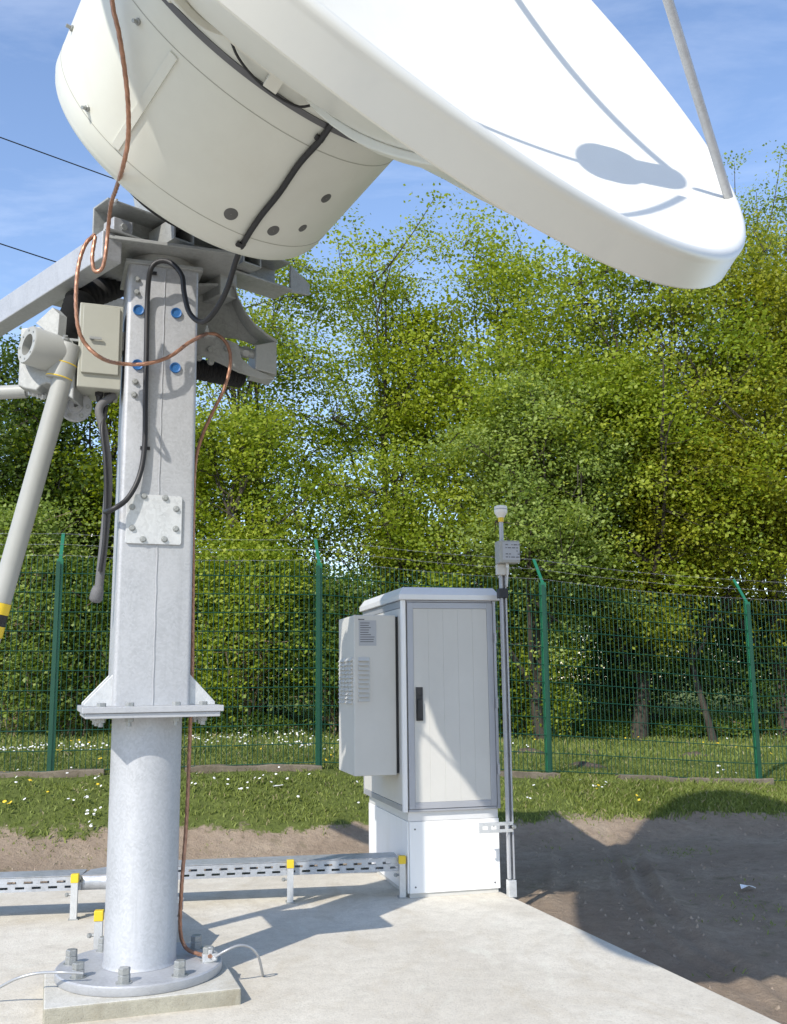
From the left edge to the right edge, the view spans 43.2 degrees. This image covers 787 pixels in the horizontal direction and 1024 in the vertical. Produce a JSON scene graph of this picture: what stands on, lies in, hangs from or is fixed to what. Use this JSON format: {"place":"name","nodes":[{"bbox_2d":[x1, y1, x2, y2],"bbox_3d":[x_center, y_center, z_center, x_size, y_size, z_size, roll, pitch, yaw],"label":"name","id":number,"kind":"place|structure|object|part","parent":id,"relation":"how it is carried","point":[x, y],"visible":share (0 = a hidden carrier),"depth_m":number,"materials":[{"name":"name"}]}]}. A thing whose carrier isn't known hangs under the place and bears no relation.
{"place":"outdoors","nodes":[
{"label":"outdoors","id":0,"kind":"place"},
{"bbox_2d":[0,680,786,1023],"bbox_3d":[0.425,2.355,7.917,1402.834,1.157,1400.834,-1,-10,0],"label":"ground","id":1,"kind":"structure","parent":0,"point":[698,952],"depth_m":8.70,"materials":[{"name":"soil"}]},
{"bbox_2d":[0,769,104,777],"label":"kerb stone","id":2,"kind":"object","parent":1,"relation":"on","point":[71,773],"visible":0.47,"depth_m":9.66,"materials":[{"name":"concrete"}]},
{"bbox_2d":[0,539,108,719],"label":"shrub","id":3,"kind":"object","parent":1,"relation":"on","point":[58,679],"visible":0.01,"depth_m":16.75,"materials":[{"name":"green plant"}]},
{"bbox_2d":[0,485,115,736],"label":"shrub","id":4,"kind":"object","parent":1,"relation":"on","point":[43,552],"visible":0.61,"depth_m":13.72,"materials":[{"name":"green plant"}]},
{"bbox_2d":[0,325,118,723],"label":"deciduous tree","id":5,"kind":"object","parent":1,"relation":"on","point":[6,487],"visible":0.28,"depth_m":15.70,"materials":[{"name":"green plant"}]},
{"bbox_2d":[0,544,182,738],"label":"shrub","id":6,"kind":"object","parent":1,"relation":"on","point":[64,716],"visible":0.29,"depth_m":13.72,"materials":[{"name":"green plant"}]},
{"bbox_2d":[0,393,234,722],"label":"deciduous tree","id":7,"kind":"object","parent":1,"relation":"on","point":[111,418],"visible":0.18,"depth_m":15.97,"materials":[{"name":"green plant"}]},
{"bbox_2d":[24,560,227,733],"bbox_3d":[-3.674,2.005,14.303,2.761,2.777,2.659,-1,-10,0],"label":"shrub","id":8,"kind":"object","parent":1,"relation":"on","point":[104,641],"visible":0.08,"depth_m":13.71,"materials":[{"name":"green plant"}]},
{"bbox_2d":[106,389,346,712],"bbox_3d":[-2.521,0.651,15.221,3.676,5.394,3.583,-1,-10,0],"label":"deciduous tree","id":9,"kind":"object","parent":1,"relation":"on","point":[249,465],"visible":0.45,"depth_m":15.26,"materials":[{"name":"green plant"}]},
{"bbox_2d":[182,705,306,738],"bbox_3d":[-2.215,3.027,14.076,2.043,0.610,1.831,-1,-10,0],"label":"bush","id":10,"kind":"object","parent":1,"relation":"on","point":[256,719],"visible":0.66,"depth_m":13.60,"materials":[{"name":"green plant"}]},
{"bbox_2d":[185,764,321,773],"bbox_3d":[-1.429,2.729,10.193,1.395,0.301,0.172,2,-10,-14],"label":"kerb stone","id":11,"kind":"object","parent":1,"relation":"on","point":[216,768],"visible":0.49,"depth_m":10.15,"materials":[{"name":"concrete"}]},
{"bbox_2d":[194,523,340,722],"bbox_3d":[-2.005,1.647,14.104,2.979,3.086,3.002,-1,-10,0],"label":"shrub","id":12,"kind":"object","parent":1,"relation":"on","point":[241,621],"visible":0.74,"depth_m":13.84,"materials":[{"name":"green plant"}]},
{"bbox_2d":[190,551,367,719],"bbox_3d":[-2.620,2.165,17.004,5.074,3.236,4.410,-1,-10,0],"label":"shrub","id":13,"kind":"object","parent":1,"relation":"on","point":[271,691],"visible":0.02,"depth_m":16.80,"materials":[{"name":"green plant"}]},
{"bbox_2d":[195,250,428,712],"bbox_3d":[-2.090,-0.802,17.297,5.475,8.809,4.540,-1,-10,0],"label":"deciduous tree","id":14,"kind":"object","parent":1,"relation":"on","point":[284,349],"visible":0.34,"depth_m":17.43,"materials":[{"name":"green plant"}]},
{"bbox_2d":[257,546,399,735],"bbox_3d":[-0.731,1.994,14.391,2.522,2.936,2.504,-1,-10,0],"label":"shrub","id":15,"kind":"object","parent":1,"relation":"on","point":[341,588],"visible":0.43,"depth_m":13.98,"materials":[{"name":"green plant"}]},
{"bbox_2d":[264,178,504,596],"bbox_3d":[0.114,-1.147,19.073,5.545,10.105,5.128,3,-10,-19],"label":"deciduous tree","id":16,"kind":"object","parent":1,"relation":"on","point":[383,381],"visible":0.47,"depth_m":18.60,"materials":[{"name":"green plant"}]},
{"bbox_2d":[3,736,771,803],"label":"dandelions","id":17,"kind":"object","parent":1,"relation":"on","point":[4,801],"visible":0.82,"depth_m":10.56,"materials":[{"name":"yellow plant"}]},
{"bbox_2d":[0,728,776,826],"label":"daisies","id":18,"kind":"object","parent":1,"relation":"on","point":[87,796],"visible":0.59,"depth_m":11.78,"materials":[{"name":"white flower petal"}]},
{"bbox_2d":[0,872,780,1023],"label":"concrete pad","id":19,"kind":"object","parent":1,"relation":"on","point":[356,948],"visible":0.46,"depth_m":5.24,"materials":[{"name":"grey concrete"}]},
{"bbox_2d":[65,873,79,920],"bbox_3d":[-2.019,2.415,6.247,0.090,0.274,0.070,1,-10,-8],"label":"tray support","id":20,"kind":"object","parent":19,"relation":"on","point":[73,894],"visible":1,"depth_m":6.22,"materials":[{"name":"silver metal"}]},
{"bbox_2d":[0,869,86,892],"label":"cable tray","id":21,"kind":"object","parent":20,"relation":"on","point":[50,877],"visible":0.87,"depth_m":6.26,"materials":[{"name":"metal"}]},
{"bbox_2d":[87,909,103,949],"bbox_3d":[-1.567,2.238,5.231,0.090,0.274,0.070,1,-10,-8],"label":"tray support","id":22,"kind":"object","parent":19,"relation":"on","point":[98,922],"visible":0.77,"depth_m":5.21,"materials":[{"name":"silver metal"}]},
{"bbox_2d":[42,959,240,1023],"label":"mast plinth","id":23,"kind":"structure","parent":19,"relation":"on","point":[221,988],"depth_m":4.44,"materials":[{"name":"concrete"}]},
{"bbox_2d":[0,258,276,996],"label":"antenna mast","id":24,"kind":"object","parent":23,"relation":"on","point":[148,693],"visible":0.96,"depth_m":4.96,"materials":[{"name":"metal"}]},
{"bbox_2d":[0,971,82,988],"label":"earth wire","id":25,"kind":"object","parent":24,"relation":"attached to","point":[39,973],"visible":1,"depth_m":4.53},
{"bbox_2d":[98,393,107,571],"bbox_3d":[-1.472,-0.161,5.024,0.049,0.937,0.114,5,-11,-29],"label":"black cable","id":26,"kind":"object","parent":24,"relation":"attached to","point":[105,470],"visible":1,"depth_m":4.97,"materials":[{"name":"rubber"}]},
{"bbox_2d":[95,393,116,587],"bbox_3d":[-1.473,-0.091,5.043,0.103,1.085,0.096,-1,-10,0],"label":"conduit","id":27,"kind":"object","parent":24,"relation":"hanging from","point":[102,403],"visible":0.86,"depth_m":5.02,"materials":[{"name":"grey plastic"}]},
{"bbox_2d":[89,586,103,602],"bbox_3d":[-1.474,0.408,4.934,0.068,0.088,0.066,-1,-10,0],"label":"cable boot","id":28,"kind":"object","parent":27,"relation":"attached to","point":[96,594],"visible":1,"depth_m":4.91,"materials":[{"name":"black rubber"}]},
{"bbox_2d":[74,233,207,365],"bbox_3d":[-1.251,-0.994,5.072,0.157,0.630,0.893,-8,-12,39],"label":"copper cable","id":29,"kind":"object","parent":24,"relation":"attached to","point":[77,323],"visible":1,"depth_m":4.77,"materials":[{"name":"brown metal"}]},
{"bbox_2d":[178,332,231,958],"bbox_3d":[-0.991,0.598,5.168,0.233,3.228,0.133,-4,-10,17],"label":"copper cable","id":30,"kind":"object","parent":24,"relation":"attached to","point":[182,941],"visible":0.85,"depth_m":5.19,"materials":[{"name":"brown metal"}]},
{"bbox_2d":[202,947,216,962],"bbox_3d":[-0.890,2.148,4.824,0.070,0.066,0.056,3,-10,-19],"label":"ground clamp","id":31,"kind":"object","parent":24,"relation":"attached to","point":[205,958],"visible":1,"depth_m":4.82,"materials":[{"name":"silver metal"}]},
{"bbox_2d":[212,944,263,976],"bbox_3d":[-0.736,2.216,4.878,0.313,0.211,0.095,8,-13,-42],"label":"earth wire","id":32,"kind":"object","parent":31,"relation":"attached to","point":[243,945],"visible":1,"depth_m":4.86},
{"bbox_2d":[0,0,745,336],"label":"satellite dish","id":33,"kind":"object","parent":24,"relation":"attached to","point":[568,122],"visible":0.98,"depth_m":4.26,"materials":[{"name":"metal"}]},
{"bbox_2d":[90,0,130,273],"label":"copper cable","id":34,"kind":"object","parent":33,"relation":"hanging from","point":[128,119],"visible":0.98,"depth_m":4.10,"materials":[{"name":"brown metal"}]},
{"bbox_2d":[103,123,332,513],"bbox_3d":[-0.759,-0.782,4.582,1.710,1.435,0.274,-10,-13,43],"label":"black cable","id":35,"kind":"object","parent":33,"relation":"hanging from","point":[301,161],"visible":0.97,"depth_m":4.96,"materials":[{"name":"rubber"}]},
{"bbox_2d":[231,44,309,107],"bbox_3d":[-0.489,-1.702,3.872,0.364,0.176,0.050,6,-12,-35],"label":"thin wire","id":36,"kind":"object","parent":33,"relation":"attached to","point":[261,84],"visible":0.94,"depth_m":3.87,"materials":[{"name":"black rubber"}]},
{"bbox_2d":[281,859,294,903],"bbox_3d":[-0.707,2.471,6.659,0.090,0.274,0.070,1,-10,-8],"label":"tray support","id":37,"kind":"object","parent":19,"relation":"on","point":[290,870],"visible":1,"depth_m":6.63,"materials":[{"name":"silver metal"}]},
{"bbox_2d":[178,852,398,879],"bbox_3d":[-0.850,2.413,6.770,1.759,0.092,0.212,1,-10,-9],"label":"cable tray","id":38,"kind":"object","parent":37,"relation":"on","point":[249,865],"visible":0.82,"depth_m":6.74,"materials":[{"name":"metal"}]},
{"bbox_2d":[81,867,178,897],"bbox_3d":[-1.648,2.302,6.067,0.410,0.090,1.298,4,-11,-25],"label":"tray bend","id":39,"kind":"object","parent":38,"relation":"attached to","point":[97,881],"visible":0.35,"depth_m":6.29,"materials":[{"name":"metal"}]},
{"bbox_2d":[177,898,183,919],"bbox_3d":[-1.302,2.187,5.412,0.252,0.092,0.357,-1,-10,0],"label":"cable tray","id":40,"kind":"object","parent":39,"relation":"attached to","point":[178,908],"visible":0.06,"depth_m":5.47,"materials":[{"name":"metal"}]},
{"bbox_2d":[394,855,406,898],"bbox_3d":[0.043,2.483,6.775,0.090,0.274,0.070,1,-10,-8],"label":"tray support","id":41,"kind":"object","parent":19,"relation":"on","point":[401,874],"visible":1,"depth_m":6.75,"materials":[{"name":"silver metal"}]},
{"bbox_2d":[338,587,500,897],"bbox_3d":[0.100,1.675,7.494,1.068,2.107,1.301,2,-10,-14],"label":"equipment cabinet","id":42,"kind":"object","parent":19,"relation":"on","point":[418,725],"visible":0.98,"depth_m":6.96,"materials":[{"name":"grey metal"}]},
{"bbox_3d":[0.423,1.344,6.983,0.662,1.413,0.056,2,-10,-14],"label":"door","id":43,"kind":"part","parent":42,"relation":"part of","materials":[{"name":"metal"}]},
{"bbox_2d":[478,505,520,897],"bbox_3d":[0.732,1.272,6.910,0.332,2.694,0.176,2,-10,-14],"label":"antenna pole","id":44,"kind":"object","parent":19,"relation":"on","point":[507,553],"visible":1,"depth_m":6.97,"materials":[{"name":"grey metal"}]},
{"bbox_2d":[264,426,516,652],"bbox_3d":[0.144,1.151,16.241,3.936,4.824,3.458,-5,-11,24],"label":"deciduous tree","id":45,"kind":"object","parent":1,"relation":"on","point":[404,538],"visible":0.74,"depth_m":15.84,"materials":[{"name":"green plant"}]},
{"bbox_2d":[0,532,786,780],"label":"fence","id":46,"kind":"object","parent":1,"relation":"on","point":[318,705],"visible":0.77,"depth_m":10.98,"materials":[{"name":"green metal"}]},
{"bbox_2d":[0,552,786,705],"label":"wood","id":47,"kind":"object","parent":1,"relation":"on","point":[714,699],"depth_m":25.94,"materials":[{"name":"green plant"}]},
{"bbox_2d":[2,809,786,977],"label":"soil weeds","id":48,"kind":"object","parent":1,"relation":"on","point":[691,849],"visible":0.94,"depth_m":8.42,"materials":[{"name":"green plant"}]},
{"bbox_2d":[6,813,786,1009],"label":"soil clods","id":49,"kind":"object","parent":1,"relation":"on","point":[697,926],"visible":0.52,"depth_m":7.65,"materials":[{"name":"brown soil"}]},
{"bbox_2d":[360,574,529,722],"bbox_3d":[0.669,2.325,15.369,3.174,2.758,3.111,-1,-10,0],"label":"shrub","id":50,"kind":"object","parent":1,"relation":"on","point":[498,640],"depth_m":15.25,"materials":[{"name":"green plant"}]},
{"bbox_2d":[350,199,622,725],"bbox_3d":[1.680,-1.212,18.275,4.798,10.189,4.456,-9,-13,40],"label":"deciduous tree","id":51,"kind":"object","parent":1,"relation":"on","point":[501,282],"visible":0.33,"depth_m":18.31,"materials":[{"name":"green plant"}]},
{"bbox_2d":[500,771,559,778],"bbox_3d":[1.478,2.988,10.910,0.713,0.305,0.174,2,-10,-14],"label":"kerb stone","id":52,"kind":"object","parent":1,"relation":"on","point":[519,774],"visible":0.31,"depth_m":10.87,"materials":[{"name":"concrete"}]},
{"bbox_2d":[516,748,543,754],"bbox_3d":[1.805,3.201,13.304,0.598,0.102,0.391,-8,-12,36],"label":"molehill","id":53,"kind":"object","parent":1,"relation":"on","point":[524,749],"visible":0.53,"depth_m":13.24,"materials":[{"name":"soil"}]},
{"bbox_2d":[404,350,675,740],"bbox_3d":[2.248,0.464,15.549,4.214,6.288,4.010,-1,-10,0],"label":"deciduous tree","id":54,"kind":"object","parent":1,"relation":"on","point":[529,507],"visible":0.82,"depth_m":15.29,"materials":[{"name":"green plant"}]},
{"bbox_2d":[493,578,610,738],"bbox_3d":[1.982,2.322,15.901,2.746,2.924,3.363,-6,-11,28],"label":"shrub","id":55,"kind":"object","parent":1,"relation":"on","point":[527,706],"visible":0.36,"depth_m":15.60,"materials":[{"name":"green plant"}]},
{"bbox_2d":[569,761,608,768],"bbox_3d":[2.265,3.055,11.953,0.755,0.120,0.420,-1,-10,0],"label":"molehill","id":56,"kind":"object","parent":1,"relation":"on","point":[588,764],"visible":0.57,"depth_m":11.88,"materials":[{"name":"soil"}]},
{"bbox_2d":[426,232,786,740],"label":"deciduous tree","id":57,"kind":"object","parent":1,"relation":"on","point":[637,394],"visible":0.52,"depth_m":16.00,"materials":[{"name":"green plant"}]},
{"bbox_2d":[552,711,673,740],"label":"bush","id":58,"kind":"object","parent":1,"relation":"on","point":[613,727],"visible":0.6,"depth_m":16.30,"materials":[{"name":"green plant"}]},
{"bbox_2d":[545,332,719,718],"bbox_3d":[4.424,0.242,19.752,5.733,7.783,4.684,-1,-10,0],"label":"deciduous tree","id":59,"kind":"object","parent":1,"relation":"on","point":[619,531],"visible":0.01,"depth_m":19.36,"materials":[{"name":"green plant"}]},
{"bbox_2d":[550,581,786,730],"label":"shrub","id":60,"kind":"object","parent":1,"relation":"on","point":[674,666],"visible":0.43,"depth_m":16.48,"materials":[{"name":"green plant"}]},
{"bbox_2d":[564,407,786,743],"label":"deciduous tree","id":61,"kind":"object","parent":1,"relation":"on","point":[670,525],"visible":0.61,"depth_m":15.69,"materials":[{"name":"green plant"}]},
{"bbox_2d":[593,201,786,740],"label":"deciduous tree","id":62,"kind":"object","parent":1,"relation":"on","point":[766,281],"visible":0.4,"depth_m":16.50,"materials":[{"name":"green plant"}]},
{"bbox_2d":[615,774,773,784],"bbox_3d":[3.474,3.167,11.402,1.954,0.380,0.174,2,-10,-14],"label":"kerb stone","id":63,"kind":"object","parent":1,"relation":"on","point":[741,780],"visible":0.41,"depth_m":11.33,"materials":[{"name":"concrete"}]},
{"bbox_2d":[682,751,707,756],"bbox_3d":[4.268,3.426,14.066,0.530,0.079,0.280,-1,-10,0],"label":"molehill","id":64,"kind":"object","parent":1,"relation":"on","point":[696,752],"visible":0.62,"depth_m":14.02,"materials":[{"name":"soil"}]},
{"bbox_2d":[627,704,766,739],"bbox_3d":[5.129,3.622,16.837,2.237,0.739,2.436,-5,-11,25],"label":"bush","id":65,"kind":"object","parent":1,"relation":"on","point":[695,731],"visible":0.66,"depth_m":16.36,"materials":[{"name":"green plant"}]},
{"bbox_2d":[673,592,786,731],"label":"shrub","id":66,"kind":"object","parent":1,"relation":"on","point":[740,658],"visible":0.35,"depth_m":16.66,"materials":[{"name":"green plant"}]},
{"bbox_2d":[704,140,786,609],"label":"deciduous tree","id":67,"kind":"object","parent":1,"relation":"on","point":[782,209],"visible":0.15,"depth_m":21.85,"materials":[{"name":"green plant"}]},
{"bbox_2d":[740,884,755,888],"bbox_3d":[2.600,2.749,7.298,0.110,0.028,0.055,-1,-10,0],"label":"litter scrap","id":68,"kind":"object","parent":1,"relation":"on","point":[742,886],"visible":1,"depth_m":7.30,"materials":[{"name":"white paper"}]},
{"bbox_2d":[741,709,786,738],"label":"bush","id":69,"kind":"object","parent":1,"relation":"on","point":[771,725],"visible":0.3,"depth_m":16.60,"materials":[{"name":"green plant"}]},
{"bbox_3d":[-5.571,-1.635,23.116,0.273,12.694,0.310,-1,-10,0],"label":"utility pole","id":70,"kind":"object","parent":1,"relation":"on","visible":0},
{"bbox_2d":[0,243,56,261],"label":"overhead wire","id":71,"kind":"object","parent":70,"relation":"attached to","point":[27,252],"depth_m":21.22,"materials":[{"name":"black metal"}]},
{"bbox_2d":[0,137,114,179],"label":"overhead wire","id":72,"kind":"object","parent":70,"relation":"attached to","point":[57,158],"visible":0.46,"depth_m":22.33,"materials":[{"name":"black metal"}]},
{"bbox_2d":[0,707,786,849],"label":"grass","id":73,"kind":"structure","parent":0,"point":[722,794],"depth_m":11.01,"materials":[{"name":"green plant"}]},
{"bbox_2d":[0,0,786,682],"label":"sky","id":74,"kind":"structure","parent":0,"point":[737,48],"materials":[{"name":"blue"}]}
]}

